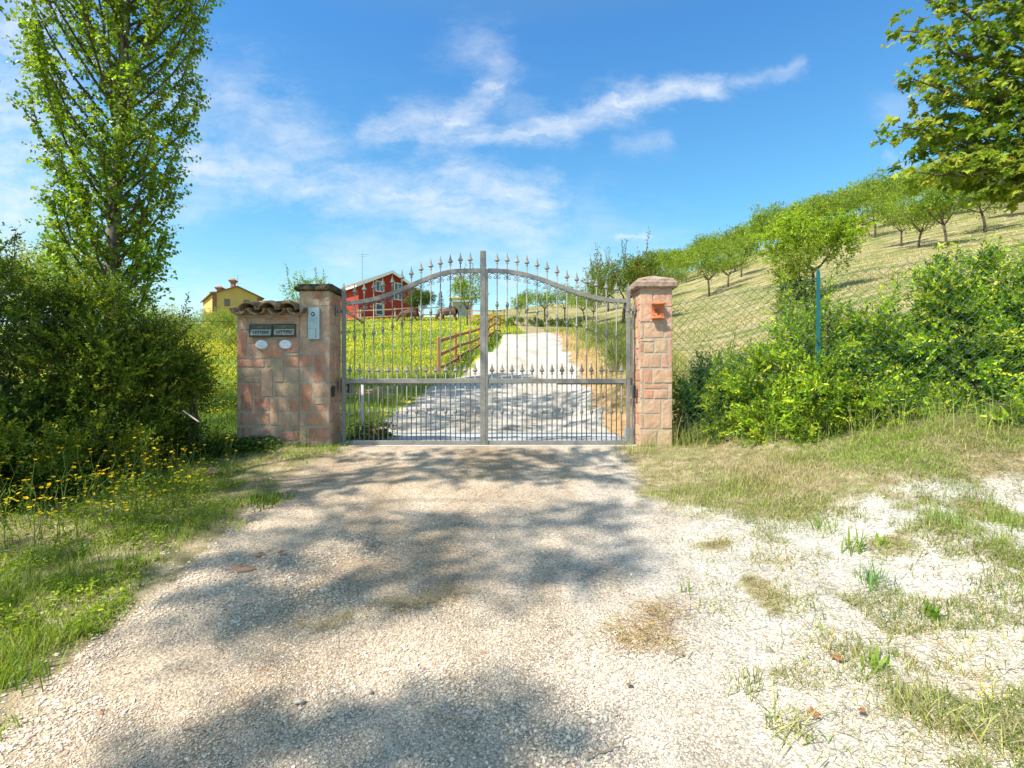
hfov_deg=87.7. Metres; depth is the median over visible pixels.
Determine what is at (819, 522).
grass tuft
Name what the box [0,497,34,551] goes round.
buttercup plant
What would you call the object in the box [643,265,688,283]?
orchard tree
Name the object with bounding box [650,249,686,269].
orchard tree
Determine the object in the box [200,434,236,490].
buttercup plant
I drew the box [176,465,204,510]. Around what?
buttercup plant
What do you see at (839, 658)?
dead leaf
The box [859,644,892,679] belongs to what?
grass tuft
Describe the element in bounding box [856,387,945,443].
grass tuft
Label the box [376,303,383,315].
window
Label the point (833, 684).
rock
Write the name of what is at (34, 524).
buttercup plant
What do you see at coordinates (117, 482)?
buttercup plant
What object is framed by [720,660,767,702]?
grass tuft
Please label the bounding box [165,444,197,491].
buttercup plant
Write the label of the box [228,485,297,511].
grass tuft
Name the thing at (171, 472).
buttercup plant
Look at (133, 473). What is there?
buttercup plant
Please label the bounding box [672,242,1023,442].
chain link fence
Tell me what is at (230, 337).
pale shrub
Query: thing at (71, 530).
buttercup plant
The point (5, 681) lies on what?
grass tuft
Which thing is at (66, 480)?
buttercup plant
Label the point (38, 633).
verge grass
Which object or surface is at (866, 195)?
orchard tree
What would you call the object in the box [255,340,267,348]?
oval name plate
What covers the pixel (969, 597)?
rock
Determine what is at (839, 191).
orchard tree
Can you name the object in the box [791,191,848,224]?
orchard tree
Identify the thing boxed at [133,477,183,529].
buttercup plant
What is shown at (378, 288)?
window
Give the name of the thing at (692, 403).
bush
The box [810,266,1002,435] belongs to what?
bush
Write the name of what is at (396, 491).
driveway
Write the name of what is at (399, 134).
sky
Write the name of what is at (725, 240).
orchard tree
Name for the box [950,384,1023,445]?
grass tuft
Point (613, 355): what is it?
rosemary bush
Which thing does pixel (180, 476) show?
buttercup plant
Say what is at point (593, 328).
rosemary bush
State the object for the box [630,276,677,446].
gate pillar
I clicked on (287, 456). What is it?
grass tuft
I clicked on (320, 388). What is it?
gate pillar
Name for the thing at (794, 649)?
rock
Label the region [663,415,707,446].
grass tuft
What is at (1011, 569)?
rock
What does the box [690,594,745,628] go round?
grass tuft
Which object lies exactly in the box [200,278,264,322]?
yellow house
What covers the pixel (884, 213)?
orchard tree
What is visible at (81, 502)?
buttercup plant
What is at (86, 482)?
buttercup plant
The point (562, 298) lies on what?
orchard tree
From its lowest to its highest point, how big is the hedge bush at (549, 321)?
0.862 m
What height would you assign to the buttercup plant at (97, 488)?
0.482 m
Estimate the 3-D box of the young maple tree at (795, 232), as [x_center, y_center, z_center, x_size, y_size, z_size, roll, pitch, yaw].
[10.366,-4.524,18.627,3.977,3.688,3.176,0,0,-2]
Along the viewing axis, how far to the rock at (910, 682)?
2.24 m
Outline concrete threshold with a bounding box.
[338,434,636,445]
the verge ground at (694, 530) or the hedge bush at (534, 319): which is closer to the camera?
the verge ground at (694, 530)
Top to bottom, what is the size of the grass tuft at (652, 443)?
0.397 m
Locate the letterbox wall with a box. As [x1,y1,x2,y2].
[229,300,307,446]
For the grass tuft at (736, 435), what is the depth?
6.28 m
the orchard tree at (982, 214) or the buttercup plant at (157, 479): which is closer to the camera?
the buttercup plant at (157, 479)
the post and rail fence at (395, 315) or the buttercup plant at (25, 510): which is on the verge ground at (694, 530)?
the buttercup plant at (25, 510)
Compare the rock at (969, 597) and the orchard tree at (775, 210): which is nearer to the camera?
the rock at (969, 597)
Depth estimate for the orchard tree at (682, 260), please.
54.12 m
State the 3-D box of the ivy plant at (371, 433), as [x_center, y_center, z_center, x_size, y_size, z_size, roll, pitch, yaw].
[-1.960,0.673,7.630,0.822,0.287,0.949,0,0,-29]
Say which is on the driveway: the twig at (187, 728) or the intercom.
the twig at (187, 728)
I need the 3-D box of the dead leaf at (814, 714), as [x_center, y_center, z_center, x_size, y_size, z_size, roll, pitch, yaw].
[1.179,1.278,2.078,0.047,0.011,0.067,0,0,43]
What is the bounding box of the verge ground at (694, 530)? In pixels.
[0,380,1023,767]
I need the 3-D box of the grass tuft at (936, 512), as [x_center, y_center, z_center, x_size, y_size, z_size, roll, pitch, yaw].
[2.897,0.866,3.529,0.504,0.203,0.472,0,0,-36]
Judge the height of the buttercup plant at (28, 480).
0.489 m
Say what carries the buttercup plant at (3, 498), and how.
on the verge ground at (694, 530)
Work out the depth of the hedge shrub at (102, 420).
5.32 m
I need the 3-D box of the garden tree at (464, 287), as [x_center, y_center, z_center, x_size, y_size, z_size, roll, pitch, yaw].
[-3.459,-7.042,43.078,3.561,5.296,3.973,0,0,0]
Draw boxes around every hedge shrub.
[0,221,141,516]
[0,247,196,500]
[76,292,237,471]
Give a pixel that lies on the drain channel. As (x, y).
(505, 433)
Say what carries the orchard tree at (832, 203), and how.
on the hillside
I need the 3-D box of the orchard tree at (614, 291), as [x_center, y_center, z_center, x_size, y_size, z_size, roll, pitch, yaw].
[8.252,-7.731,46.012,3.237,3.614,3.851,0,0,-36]
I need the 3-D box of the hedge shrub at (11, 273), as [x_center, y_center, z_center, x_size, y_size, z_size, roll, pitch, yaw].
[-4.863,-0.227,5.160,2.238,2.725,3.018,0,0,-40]
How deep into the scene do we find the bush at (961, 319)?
5.57 m
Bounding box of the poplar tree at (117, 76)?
[1,0,227,390]
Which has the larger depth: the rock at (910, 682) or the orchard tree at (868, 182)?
the orchard tree at (868, 182)
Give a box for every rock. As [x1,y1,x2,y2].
[96,708,105,715]
[202,467,221,476]
[231,565,255,571]
[254,552,264,557]
[293,697,303,704]
[363,688,372,694]
[787,646,801,651]
[822,680,840,689]
[899,677,915,685]
[963,594,977,601]
[1007,568,1022,574]
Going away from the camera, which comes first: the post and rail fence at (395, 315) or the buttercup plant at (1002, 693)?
the buttercup plant at (1002, 693)
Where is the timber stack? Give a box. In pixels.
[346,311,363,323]
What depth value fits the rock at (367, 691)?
2.19 m
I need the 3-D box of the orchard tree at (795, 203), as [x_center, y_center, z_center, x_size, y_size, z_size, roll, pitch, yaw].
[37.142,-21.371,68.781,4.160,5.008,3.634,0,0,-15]
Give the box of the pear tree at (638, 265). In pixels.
[580,226,673,324]
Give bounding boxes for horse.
[396,308,418,321]
[434,306,458,320]
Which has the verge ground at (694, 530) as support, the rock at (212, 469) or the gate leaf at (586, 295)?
the rock at (212, 469)
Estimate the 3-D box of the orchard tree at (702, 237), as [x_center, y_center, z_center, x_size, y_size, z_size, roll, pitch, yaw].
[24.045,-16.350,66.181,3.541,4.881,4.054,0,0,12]
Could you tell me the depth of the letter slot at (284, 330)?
6.56 m
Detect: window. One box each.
[224,299,229,305]
[376,281,383,291]
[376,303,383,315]
[394,282,401,299]
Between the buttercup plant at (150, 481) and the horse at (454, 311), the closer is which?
the buttercup plant at (150, 481)
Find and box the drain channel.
[389,433,617,434]
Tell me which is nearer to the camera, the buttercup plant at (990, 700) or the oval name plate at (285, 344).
the buttercup plant at (990, 700)
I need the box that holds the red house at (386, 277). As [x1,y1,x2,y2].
[340,253,422,319]
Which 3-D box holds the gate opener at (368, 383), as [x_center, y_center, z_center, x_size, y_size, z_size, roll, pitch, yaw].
[-1.719,0.020,6.900,0.962,0.190,0.120,0,0,0]
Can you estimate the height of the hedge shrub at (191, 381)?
2.021 m
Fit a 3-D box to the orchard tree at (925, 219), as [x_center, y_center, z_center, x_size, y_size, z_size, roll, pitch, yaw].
[24.022,-9.503,31.408,3.365,3.446,4.496,0,0,60]
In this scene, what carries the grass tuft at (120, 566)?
on the verge ground at (694, 530)
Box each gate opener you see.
[347,383,415,392]
[558,378,631,384]
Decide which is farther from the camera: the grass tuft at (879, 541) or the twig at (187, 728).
the grass tuft at (879, 541)
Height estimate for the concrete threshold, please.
0.165 m
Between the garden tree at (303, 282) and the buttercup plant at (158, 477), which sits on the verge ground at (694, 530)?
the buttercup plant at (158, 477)
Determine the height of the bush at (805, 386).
2.106 m
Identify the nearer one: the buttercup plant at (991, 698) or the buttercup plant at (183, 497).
the buttercup plant at (991, 698)
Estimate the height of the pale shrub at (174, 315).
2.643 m
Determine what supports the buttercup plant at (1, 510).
on the verge ground at (694, 530)
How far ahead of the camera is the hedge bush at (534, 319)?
39.73 m
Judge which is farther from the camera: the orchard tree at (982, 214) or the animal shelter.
the animal shelter
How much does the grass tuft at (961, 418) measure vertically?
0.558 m
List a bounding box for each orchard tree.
[508,296,530,313]
[518,288,539,312]
[528,287,561,321]
[545,281,583,319]
[564,291,597,319]
[579,287,613,322]
[584,277,625,311]
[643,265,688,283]
[648,246,682,274]
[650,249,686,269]
[653,249,699,279]
[670,247,701,282]
[679,238,738,296]
[683,238,719,257]
[691,232,718,255]
[693,235,724,258]
[704,242,762,286]
[706,225,745,267]
[715,237,742,271]
[725,233,759,276]
[729,220,762,255]
[740,223,777,255]
[745,200,786,244]
[749,207,806,240]
[781,196,805,210]
[785,202,819,215]
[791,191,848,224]
[801,185,866,221]
[801,195,830,206]
[806,190,850,216]
[819,189,848,214]
[831,175,896,215]
[845,186,876,225]
[855,192,898,237]
[857,166,911,196]
[864,179,909,226]
[874,194,931,245]
[875,169,932,214]
[885,195,956,247]
[903,175,978,245]
[914,152,963,214]
[941,181,1023,232]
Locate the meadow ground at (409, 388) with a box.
[0,311,518,441]
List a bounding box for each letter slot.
[249,324,272,336]
[273,324,295,336]
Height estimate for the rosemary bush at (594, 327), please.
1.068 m
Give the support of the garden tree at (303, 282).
on the meadow ground at (409, 388)
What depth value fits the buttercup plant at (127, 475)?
4.78 m
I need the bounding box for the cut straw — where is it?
[629,405,1023,767]
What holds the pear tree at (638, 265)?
on the hillside
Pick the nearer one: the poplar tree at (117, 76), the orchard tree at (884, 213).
the poplar tree at (117, 76)
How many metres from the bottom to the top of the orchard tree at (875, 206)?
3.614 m
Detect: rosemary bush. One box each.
[577,317,623,343]
[580,320,608,335]
[584,322,631,355]
[594,336,631,376]
[605,315,631,339]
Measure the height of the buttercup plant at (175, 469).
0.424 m
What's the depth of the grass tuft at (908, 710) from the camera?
2.05 m
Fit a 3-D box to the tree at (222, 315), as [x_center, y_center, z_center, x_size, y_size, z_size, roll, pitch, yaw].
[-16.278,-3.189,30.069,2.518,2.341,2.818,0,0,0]
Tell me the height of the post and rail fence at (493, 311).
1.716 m
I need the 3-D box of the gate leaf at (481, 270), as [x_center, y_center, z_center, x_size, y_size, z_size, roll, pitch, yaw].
[-1.282,-0.442,6.795,1.905,2.502,0.090,0,0,0]
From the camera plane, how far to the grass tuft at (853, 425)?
5.53 m
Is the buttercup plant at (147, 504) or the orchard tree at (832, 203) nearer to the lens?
the buttercup plant at (147, 504)
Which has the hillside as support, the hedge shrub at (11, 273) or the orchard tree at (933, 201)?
the orchard tree at (933, 201)
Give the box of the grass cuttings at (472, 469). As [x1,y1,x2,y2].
[447,457,499,482]
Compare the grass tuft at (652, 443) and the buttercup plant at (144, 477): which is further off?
the grass tuft at (652, 443)
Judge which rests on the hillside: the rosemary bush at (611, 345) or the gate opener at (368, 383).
the rosemary bush at (611, 345)
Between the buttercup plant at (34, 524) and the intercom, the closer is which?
the buttercup plant at (34, 524)
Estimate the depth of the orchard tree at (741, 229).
60.03 m
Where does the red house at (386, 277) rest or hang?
on the meadow ground at (409, 388)
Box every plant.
[0,426,32,479]
[0,458,36,522]
[0,475,26,529]
[0,478,13,513]
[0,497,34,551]
[2,458,69,557]
[3,473,65,533]
[10,454,42,506]
[16,480,62,542]
[27,426,78,506]
[29,447,88,538]
[29,497,80,549]
[47,435,80,509]
[60,474,96,543]
[65,467,109,539]
[67,483,98,521]
[69,445,111,505]
[74,477,113,547]
[81,461,124,512]
[85,491,138,545]
[87,437,134,527]
[100,460,134,502]
[104,472,140,519]
[109,446,152,508]
[109,458,147,494]
[109,472,144,534]
[116,437,155,510]
[119,477,155,528]
[122,449,163,502]
[123,424,157,494]
[128,431,163,508]
[129,482,162,522]
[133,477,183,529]
[143,459,167,496]
[145,449,172,501]
[153,435,283,463]
[154,466,197,513]
[159,439,184,493]
[161,444,194,501]
[162,449,192,486]
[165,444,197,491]
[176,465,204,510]
[185,468,208,505]
[189,444,219,498]
[197,458,222,494]
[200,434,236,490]
[215,450,239,484]
[293,429,313,447]
[348,420,409,439]
[960,692,988,717]
[974,680,1001,704]
[978,678,1004,708]
[990,687,1012,700]
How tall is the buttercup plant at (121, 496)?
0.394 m
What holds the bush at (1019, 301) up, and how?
on the verge ground at (694, 530)
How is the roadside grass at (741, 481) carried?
on the verge ground at (694, 530)
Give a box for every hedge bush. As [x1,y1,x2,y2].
[498,316,512,325]
[504,315,520,326]
[515,317,535,325]
[528,316,543,326]
[535,317,555,325]
[544,318,563,326]
[561,317,574,326]
[568,316,583,326]
[574,319,591,326]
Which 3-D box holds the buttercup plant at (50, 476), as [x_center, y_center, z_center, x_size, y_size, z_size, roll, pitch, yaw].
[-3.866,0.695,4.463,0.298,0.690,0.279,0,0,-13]
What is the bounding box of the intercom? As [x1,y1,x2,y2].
[308,307,319,338]
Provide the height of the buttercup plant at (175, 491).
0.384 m
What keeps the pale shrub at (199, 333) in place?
on the meadow ground at (409, 388)
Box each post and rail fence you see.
[346,310,362,324]
[357,307,438,321]
[437,314,500,373]
[468,310,504,322]
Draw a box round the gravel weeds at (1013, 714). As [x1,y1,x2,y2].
[672,413,1023,767]
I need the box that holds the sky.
[0,0,1023,327]
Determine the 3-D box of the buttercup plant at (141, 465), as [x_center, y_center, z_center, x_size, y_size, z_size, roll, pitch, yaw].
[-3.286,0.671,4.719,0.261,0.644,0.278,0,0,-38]
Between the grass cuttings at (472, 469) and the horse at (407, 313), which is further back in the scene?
the horse at (407, 313)
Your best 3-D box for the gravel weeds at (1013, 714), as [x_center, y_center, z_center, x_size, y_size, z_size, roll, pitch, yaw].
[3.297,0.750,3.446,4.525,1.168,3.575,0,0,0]
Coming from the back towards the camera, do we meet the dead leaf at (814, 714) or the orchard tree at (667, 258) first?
the orchard tree at (667, 258)
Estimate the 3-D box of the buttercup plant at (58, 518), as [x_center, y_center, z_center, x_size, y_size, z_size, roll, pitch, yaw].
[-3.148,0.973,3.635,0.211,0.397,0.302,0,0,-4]
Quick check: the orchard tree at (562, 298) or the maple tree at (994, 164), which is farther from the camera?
the orchard tree at (562, 298)
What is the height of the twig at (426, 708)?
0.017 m
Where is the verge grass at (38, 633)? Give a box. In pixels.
[0,436,350,741]
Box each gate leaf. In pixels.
[336,251,485,444]
[486,254,635,444]
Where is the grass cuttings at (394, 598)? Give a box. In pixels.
[363,579,481,617]
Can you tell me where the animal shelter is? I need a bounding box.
[449,296,474,316]
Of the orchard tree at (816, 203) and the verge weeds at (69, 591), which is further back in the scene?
the orchard tree at (816, 203)
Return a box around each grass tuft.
[0,642,68,694]
[35,562,118,601]
[63,537,96,560]
[100,551,141,577]
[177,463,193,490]
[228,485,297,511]
[276,446,317,463]
[302,441,350,456]
[607,436,661,460]
[635,425,665,455]
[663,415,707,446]
[675,417,724,447]
[680,576,692,593]
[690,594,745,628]
[712,418,769,444]
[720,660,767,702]
[725,532,814,577]
[740,680,835,754]
[749,417,795,445]
[753,586,838,620]
[785,398,870,448]
[791,615,894,684]
[806,508,847,538]
[811,395,880,443]
[836,524,874,555]
[849,666,990,743]
[852,559,907,590]
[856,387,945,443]
[859,602,1023,701]
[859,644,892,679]
[875,532,894,548]
[889,384,986,443]
[896,679,1019,759]
[905,501,996,538]
[913,387,1010,442]
[921,598,942,620]
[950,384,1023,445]
[951,500,1023,532]
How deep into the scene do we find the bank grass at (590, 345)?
15.23 m
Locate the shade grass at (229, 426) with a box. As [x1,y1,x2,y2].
[185,406,383,439]
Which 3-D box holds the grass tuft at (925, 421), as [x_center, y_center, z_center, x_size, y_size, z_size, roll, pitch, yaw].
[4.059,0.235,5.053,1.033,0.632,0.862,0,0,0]
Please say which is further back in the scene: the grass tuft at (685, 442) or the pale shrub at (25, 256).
the pale shrub at (25, 256)
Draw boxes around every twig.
[182,724,207,729]
[417,706,470,722]
[585,733,628,758]
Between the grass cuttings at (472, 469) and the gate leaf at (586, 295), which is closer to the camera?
the grass cuttings at (472, 469)
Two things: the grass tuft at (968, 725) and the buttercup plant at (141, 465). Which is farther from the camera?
the buttercup plant at (141, 465)
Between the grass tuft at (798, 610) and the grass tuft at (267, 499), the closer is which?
the grass tuft at (798, 610)
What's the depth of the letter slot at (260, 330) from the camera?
6.57 m
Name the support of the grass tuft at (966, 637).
on the verge ground at (694, 530)
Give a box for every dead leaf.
[807,705,820,717]
[827,651,843,660]
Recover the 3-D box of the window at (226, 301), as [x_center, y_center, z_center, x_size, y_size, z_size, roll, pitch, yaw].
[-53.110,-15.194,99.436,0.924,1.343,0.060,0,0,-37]
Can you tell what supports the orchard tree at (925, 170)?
on the hillside
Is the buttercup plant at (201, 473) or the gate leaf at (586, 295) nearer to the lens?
the buttercup plant at (201, 473)
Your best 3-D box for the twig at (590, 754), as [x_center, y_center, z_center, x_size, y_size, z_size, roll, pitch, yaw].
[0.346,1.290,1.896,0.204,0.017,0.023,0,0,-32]
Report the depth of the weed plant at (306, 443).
6.41 m
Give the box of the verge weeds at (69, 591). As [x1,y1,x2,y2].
[0,441,354,642]
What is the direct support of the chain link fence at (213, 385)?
on the verge ground at (694, 530)
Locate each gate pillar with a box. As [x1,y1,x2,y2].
[294,284,341,445]
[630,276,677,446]
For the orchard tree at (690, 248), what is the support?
on the hillside
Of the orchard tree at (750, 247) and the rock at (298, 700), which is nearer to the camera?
the rock at (298, 700)
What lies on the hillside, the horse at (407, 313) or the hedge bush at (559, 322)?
the hedge bush at (559, 322)
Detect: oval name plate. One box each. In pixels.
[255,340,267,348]
[279,340,291,348]
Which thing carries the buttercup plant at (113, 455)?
on the verge ground at (694, 530)
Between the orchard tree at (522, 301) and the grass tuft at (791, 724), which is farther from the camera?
the orchard tree at (522, 301)
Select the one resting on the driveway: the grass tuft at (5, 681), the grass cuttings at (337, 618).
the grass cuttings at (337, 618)
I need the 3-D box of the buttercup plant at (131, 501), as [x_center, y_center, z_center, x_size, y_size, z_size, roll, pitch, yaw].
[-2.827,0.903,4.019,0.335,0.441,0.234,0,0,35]
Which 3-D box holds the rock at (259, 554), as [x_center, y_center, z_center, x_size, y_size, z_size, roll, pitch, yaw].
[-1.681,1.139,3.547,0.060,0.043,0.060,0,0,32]
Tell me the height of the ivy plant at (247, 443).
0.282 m
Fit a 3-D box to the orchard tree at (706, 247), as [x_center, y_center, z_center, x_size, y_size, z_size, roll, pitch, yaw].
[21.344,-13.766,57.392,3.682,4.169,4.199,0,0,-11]
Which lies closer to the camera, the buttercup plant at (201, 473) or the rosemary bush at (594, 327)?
the buttercup plant at (201, 473)
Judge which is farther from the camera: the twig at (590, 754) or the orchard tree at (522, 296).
the orchard tree at (522, 296)
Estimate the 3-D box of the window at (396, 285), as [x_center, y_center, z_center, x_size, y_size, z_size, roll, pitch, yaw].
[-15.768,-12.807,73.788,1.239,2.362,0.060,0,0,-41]
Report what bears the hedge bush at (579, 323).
on the hillside
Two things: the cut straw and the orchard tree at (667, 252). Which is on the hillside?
the orchard tree at (667, 252)
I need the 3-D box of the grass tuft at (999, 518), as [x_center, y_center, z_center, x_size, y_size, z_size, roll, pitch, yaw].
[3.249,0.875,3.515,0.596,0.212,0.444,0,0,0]
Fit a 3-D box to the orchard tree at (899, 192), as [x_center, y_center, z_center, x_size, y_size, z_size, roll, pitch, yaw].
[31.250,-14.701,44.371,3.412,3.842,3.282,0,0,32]
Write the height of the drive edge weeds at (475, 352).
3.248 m
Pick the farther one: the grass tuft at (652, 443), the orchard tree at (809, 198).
the orchard tree at (809, 198)
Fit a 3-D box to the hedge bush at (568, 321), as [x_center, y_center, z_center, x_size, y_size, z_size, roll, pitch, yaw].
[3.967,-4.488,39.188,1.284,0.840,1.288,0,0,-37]
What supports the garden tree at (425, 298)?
on the meadow ground at (409, 388)
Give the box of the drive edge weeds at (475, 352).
[443,332,511,378]
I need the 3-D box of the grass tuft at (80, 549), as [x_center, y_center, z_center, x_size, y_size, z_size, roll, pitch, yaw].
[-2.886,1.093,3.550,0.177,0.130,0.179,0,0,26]
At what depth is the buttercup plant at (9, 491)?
4.12 m
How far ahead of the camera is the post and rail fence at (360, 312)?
48.38 m
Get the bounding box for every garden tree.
[279,264,329,300]
[403,287,437,311]
[446,263,488,325]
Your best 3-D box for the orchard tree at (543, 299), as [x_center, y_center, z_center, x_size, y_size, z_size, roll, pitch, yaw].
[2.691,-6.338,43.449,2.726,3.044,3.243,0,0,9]
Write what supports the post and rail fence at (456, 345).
on the meadow ground at (409, 388)
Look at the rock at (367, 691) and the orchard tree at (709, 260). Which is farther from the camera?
the orchard tree at (709, 260)
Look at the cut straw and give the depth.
2.48 m
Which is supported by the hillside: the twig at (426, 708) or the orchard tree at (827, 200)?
the orchard tree at (827, 200)
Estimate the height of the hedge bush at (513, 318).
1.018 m
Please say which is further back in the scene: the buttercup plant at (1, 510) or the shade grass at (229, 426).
the shade grass at (229, 426)
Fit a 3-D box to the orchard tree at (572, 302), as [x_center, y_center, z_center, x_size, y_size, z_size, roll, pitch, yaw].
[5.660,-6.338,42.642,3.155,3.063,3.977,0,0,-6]
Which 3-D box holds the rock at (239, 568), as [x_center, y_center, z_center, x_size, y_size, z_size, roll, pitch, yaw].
[-1.687,1.162,3.349,0.163,0.049,0.089,0,0,5]
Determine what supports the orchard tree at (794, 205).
on the hillside
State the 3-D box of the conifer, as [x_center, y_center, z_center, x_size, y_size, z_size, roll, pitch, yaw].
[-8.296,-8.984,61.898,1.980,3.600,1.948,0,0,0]
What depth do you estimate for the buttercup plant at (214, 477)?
4.76 m
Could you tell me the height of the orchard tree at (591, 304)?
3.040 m
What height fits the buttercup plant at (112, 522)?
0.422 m
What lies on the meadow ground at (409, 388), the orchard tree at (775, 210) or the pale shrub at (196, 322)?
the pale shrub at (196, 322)
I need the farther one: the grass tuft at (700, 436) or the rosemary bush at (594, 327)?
the rosemary bush at (594, 327)
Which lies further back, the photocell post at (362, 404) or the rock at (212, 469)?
the photocell post at (362, 404)
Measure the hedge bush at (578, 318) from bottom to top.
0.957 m
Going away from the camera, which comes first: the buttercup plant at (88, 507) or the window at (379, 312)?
the buttercup plant at (88, 507)
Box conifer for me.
[434,292,444,315]
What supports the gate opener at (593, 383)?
attached to the gate pillar at (651, 377)
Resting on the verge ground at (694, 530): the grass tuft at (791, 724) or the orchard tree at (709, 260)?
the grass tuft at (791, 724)
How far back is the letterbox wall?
6.59 m
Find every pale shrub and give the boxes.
[0,229,144,368]
[141,303,200,330]
[175,316,207,340]
[180,323,224,347]
[196,311,224,329]
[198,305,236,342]
[217,328,236,355]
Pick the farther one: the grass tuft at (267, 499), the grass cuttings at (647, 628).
the grass tuft at (267, 499)
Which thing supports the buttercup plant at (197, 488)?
on the verge ground at (694, 530)
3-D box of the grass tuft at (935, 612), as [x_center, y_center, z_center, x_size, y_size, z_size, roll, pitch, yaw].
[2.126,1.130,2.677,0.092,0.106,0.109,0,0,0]
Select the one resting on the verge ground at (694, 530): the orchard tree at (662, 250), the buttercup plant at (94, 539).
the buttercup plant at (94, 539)
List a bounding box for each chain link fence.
[0,315,236,484]
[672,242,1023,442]
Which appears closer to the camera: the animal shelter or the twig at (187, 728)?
the twig at (187, 728)
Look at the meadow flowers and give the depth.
24.12 m
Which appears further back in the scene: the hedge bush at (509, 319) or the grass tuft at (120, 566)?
the hedge bush at (509, 319)
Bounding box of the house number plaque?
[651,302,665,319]
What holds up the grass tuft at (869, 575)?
on the verge ground at (694, 530)
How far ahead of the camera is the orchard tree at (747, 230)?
55.35 m
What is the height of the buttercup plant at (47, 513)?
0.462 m
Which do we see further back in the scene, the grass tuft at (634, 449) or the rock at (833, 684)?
the grass tuft at (634, 449)
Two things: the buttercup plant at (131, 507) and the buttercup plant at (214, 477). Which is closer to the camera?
the buttercup plant at (131, 507)
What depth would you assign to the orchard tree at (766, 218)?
46.68 m
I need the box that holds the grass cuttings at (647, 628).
[573,592,718,658]
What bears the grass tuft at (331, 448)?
on the verge ground at (694, 530)
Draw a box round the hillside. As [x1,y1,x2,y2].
[498,196,1023,443]
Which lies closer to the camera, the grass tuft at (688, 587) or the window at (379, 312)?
the grass tuft at (688, 587)
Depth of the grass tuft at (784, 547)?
3.39 m
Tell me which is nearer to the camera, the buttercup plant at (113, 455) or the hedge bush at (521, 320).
the buttercup plant at (113, 455)
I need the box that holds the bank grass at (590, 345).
[544,316,696,422]
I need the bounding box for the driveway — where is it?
[0,333,795,767]
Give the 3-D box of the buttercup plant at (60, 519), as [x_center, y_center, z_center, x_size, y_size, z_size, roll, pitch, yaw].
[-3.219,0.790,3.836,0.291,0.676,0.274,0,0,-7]
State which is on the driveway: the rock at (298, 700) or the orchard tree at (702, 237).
the rock at (298, 700)
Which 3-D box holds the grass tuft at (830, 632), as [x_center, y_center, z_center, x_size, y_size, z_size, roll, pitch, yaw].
[1.508,1.205,2.491,0.360,0.129,0.515,0,0,20]
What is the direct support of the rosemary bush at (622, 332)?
on the hillside
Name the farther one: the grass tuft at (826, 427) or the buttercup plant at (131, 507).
the grass tuft at (826, 427)
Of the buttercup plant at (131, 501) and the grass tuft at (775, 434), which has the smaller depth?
the buttercup plant at (131, 501)
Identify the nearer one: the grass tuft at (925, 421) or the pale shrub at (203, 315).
the grass tuft at (925, 421)
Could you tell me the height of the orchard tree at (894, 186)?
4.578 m
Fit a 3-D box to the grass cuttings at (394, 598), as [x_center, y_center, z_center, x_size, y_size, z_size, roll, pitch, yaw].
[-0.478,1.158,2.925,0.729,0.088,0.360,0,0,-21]
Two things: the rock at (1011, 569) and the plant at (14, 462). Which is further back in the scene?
the plant at (14, 462)
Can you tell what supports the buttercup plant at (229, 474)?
on the verge ground at (694, 530)
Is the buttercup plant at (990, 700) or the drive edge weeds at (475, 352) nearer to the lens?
the buttercup plant at (990, 700)
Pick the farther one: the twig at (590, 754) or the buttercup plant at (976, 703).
the buttercup plant at (976, 703)
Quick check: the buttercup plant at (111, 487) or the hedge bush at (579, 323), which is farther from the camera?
the hedge bush at (579, 323)
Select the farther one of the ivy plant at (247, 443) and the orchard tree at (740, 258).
the orchard tree at (740, 258)
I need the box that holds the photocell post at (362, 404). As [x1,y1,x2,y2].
[361,377,363,437]
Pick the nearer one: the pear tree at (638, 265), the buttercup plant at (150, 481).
the buttercup plant at (150, 481)
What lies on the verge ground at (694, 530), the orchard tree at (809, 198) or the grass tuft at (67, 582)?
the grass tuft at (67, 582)
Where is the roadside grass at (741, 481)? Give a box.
[634,380,1023,767]
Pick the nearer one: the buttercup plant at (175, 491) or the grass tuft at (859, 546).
the grass tuft at (859, 546)
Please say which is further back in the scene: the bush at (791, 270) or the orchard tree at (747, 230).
the orchard tree at (747, 230)
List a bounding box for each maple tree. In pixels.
[743,201,879,295]
[869,0,1023,216]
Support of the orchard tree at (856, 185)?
on the hillside
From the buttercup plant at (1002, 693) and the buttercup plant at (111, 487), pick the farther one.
the buttercup plant at (111, 487)
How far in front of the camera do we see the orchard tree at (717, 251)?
47.30 m
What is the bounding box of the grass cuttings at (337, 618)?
[293,601,364,633]
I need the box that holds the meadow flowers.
[156,315,523,412]
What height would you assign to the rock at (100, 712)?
0.033 m

